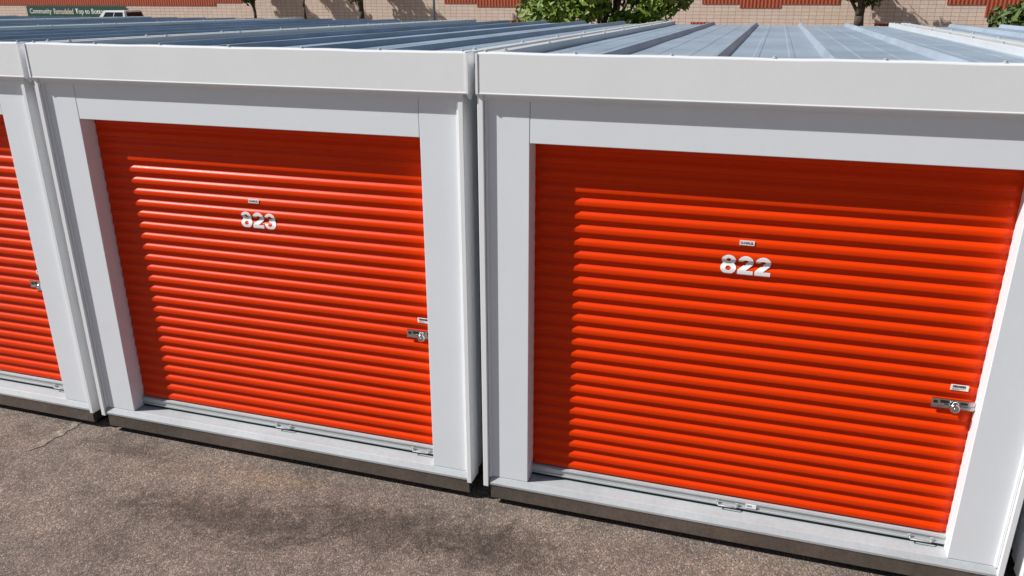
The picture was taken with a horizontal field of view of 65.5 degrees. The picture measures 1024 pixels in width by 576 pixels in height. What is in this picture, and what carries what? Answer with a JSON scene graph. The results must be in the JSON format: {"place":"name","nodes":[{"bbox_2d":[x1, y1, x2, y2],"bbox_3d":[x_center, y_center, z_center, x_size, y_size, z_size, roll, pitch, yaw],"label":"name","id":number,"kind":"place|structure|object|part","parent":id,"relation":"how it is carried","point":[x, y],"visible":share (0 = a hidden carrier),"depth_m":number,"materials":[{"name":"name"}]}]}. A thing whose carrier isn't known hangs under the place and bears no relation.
{"place":"outdoors","nodes":[
{"label":"outdoors","id":0,"kind":"place"},
{"bbox_2d":[0,404,1015,575],"bbox_3d":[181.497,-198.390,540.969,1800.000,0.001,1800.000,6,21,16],"label":"ground","id":1,"kind":"structure","parent":0,"point":[102,497],"depth_m":4.92,"materials":[{"name":"grey asphalt"}]},
{"bbox_2d":[25,419,84,450],"bbox_3d":[-3.395,1.091,5.927,0.111,0.001,0.490,6,21,16],"label":"painted line","id":2,"kind":"object","parent":1,"relation":"on","point":[58,433],"visible":0.94,"depth_m":5.93,"materials":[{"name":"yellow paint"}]},
{"bbox_2d":[0,15,144,19],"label":"storage unit","id":3,"kind":"object","parent":1,"relation":"on","point":[6,17],"visible":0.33,"depth_m":13.56,"materials":[{"name":"white paint"}]},
{"bbox_2d":[100,10,143,16],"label":"pickup truck","id":4,"kind":"object","parent":1,"relation":"on","point":[119,13],"visible":0.1,"depth_m":52.37,"materials":[{"name":"white paint"}]},
{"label":"side window","id":5,"kind":"part","parent":4,"relation":"part of","materials":[{"name":"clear glass"}]},
{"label":"side window","id":6,"kind":"part","parent":4,"relation":"part of","materials":[{"name":"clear glass"}]},
{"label":"rear window","id":7,"kind":"part","parent":4,"relation":"part of","materials":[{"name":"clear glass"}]},
{"bbox_2d":[0,16,278,26],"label":"storage unit","id":8,"kind":"object","parent":1,"relation":"on","point":[54,22],"visible":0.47,"depth_m":11.43,"materials":[{"name":"white paint"}]},
{"bbox_2d":[0,17,466,421],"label":"storage unit","id":9,"kind":"object","parent":1,"relation":"on","point":[45,364],"visible":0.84,"depth_m":5.88,"materials":[{"name":"white paint"}]},
{"bbox_3d":[-4.500,-0.337,6.090,2.441,2.189,0.073,6,21,16],"label":"roll up door","id":10,"kind":"part","parent":9,"relation":"part of","materials":[{"name":"orange paint"}]},
{"bbox_2d":[243,0,256,17],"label":"wall tree","id":11,"kind":"object","parent":1,"relation":"on","point":[251,2],"visible":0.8,"depth_m":53.22,"materials":[{"name":"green plant"}]},
{"bbox_2d":[302,0,306,18],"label":"wall tree","id":12,"kind":"object","parent":1,"relation":"on","point":[304,11],"visible":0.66,"depth_m":52.48,"materials":[{"name":"brown plant"}]},
{"bbox_2d":[23,19,664,492],"bbox_3d":[-0.416,-1.441,8.710,2.979,2.803,8.172,6,21,16],"label":"storage unit","id":13,"kind":"object","parent":1,"relation":"on","point":[273,243],"visible":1,"depth_m":5.14,"materials":[{"name":"white paint"}]},
{"bbox_3d":[-1.619,-0.024,5.231,2.445,2.189,0.073,6,21,16],"label":"roll up door","id":14,"kind":"part","parent":13,"relation":"part of","materials":[{"name":"orange paint"}]},
{"bbox_2d":[349,0,364,18],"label":"wall tree","id":15,"kind":"object","parent":1,"relation":"on","point":[361,9],"visible":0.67,"depth_m":50.81,"materials":[{"name":"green plant"}]},
{"bbox_2d":[433,0,435,20],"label":"lamp post","id":16,"kind":"object","parent":1,"relation":"on","point":[434,16],"depth_m":49.07,"materials":[{"name":"grey metal"}]},
{"bbox_2d":[515,0,693,23],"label":"bushy tree","id":17,"kind":"object","parent":1,"relation":"on","point":[563,11],"visible":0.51,"depth_m":26.09,"materials":[{"name":"green plant"}]},
{"bbox_2d":[475,21,1023,575],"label":"storage unit","id":18,"kind":"object","parent":1,"relation":"on","point":[757,285],"visible":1,"depth_m":4.29,"materials":[{"name":"white paint"}]},
{"bbox_3d":[1.259,0.290,4.374,2.441,2.189,0.073,6,21,16],"label":"roll up door","id":19,"kind":"part","parent":18,"relation":"part of","materials":[{"name":"orange paint"}]},
{"bbox_2d":[846,0,882,25],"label":"wall tree","id":20,"kind":"object","parent":1,"relation":"on","point":[859,9],"visible":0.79,"depth_m":42.23,"materials":[{"name":"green plant"}]},
{"bbox_2d":[901,23,1023,575],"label":"storage unit","id":21,"kind":"object","parent":1,"relation":"on","point":[1012,34],"visible":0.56,"depth_m":6.94,"materials":[{"name":"white paint"}]},
{"bbox_2d":[986,0,1023,26],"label":"shrub","id":22,"kind":"object","parent":1,"relation":"on","point":[1012,15],"visible":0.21,"depth_m":24.29,"materials":[{"name":"green plant"}]},
{"bbox_2d":[0,0,1022,26],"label":"retail building","id":23,"kind":"structure","parent":0,"point":[943,13],"depth_m":49.65,"materials":[{"name":"brown brick"}]},
{"bbox_2d":[26,6,125,16],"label":"banner","id":24,"kind":"object","parent":23,"relation":"attached to","point":[74,11],"visible":0.86,"depth_m":59.49,"materials":[{"name":"green fabric"}]}
]}

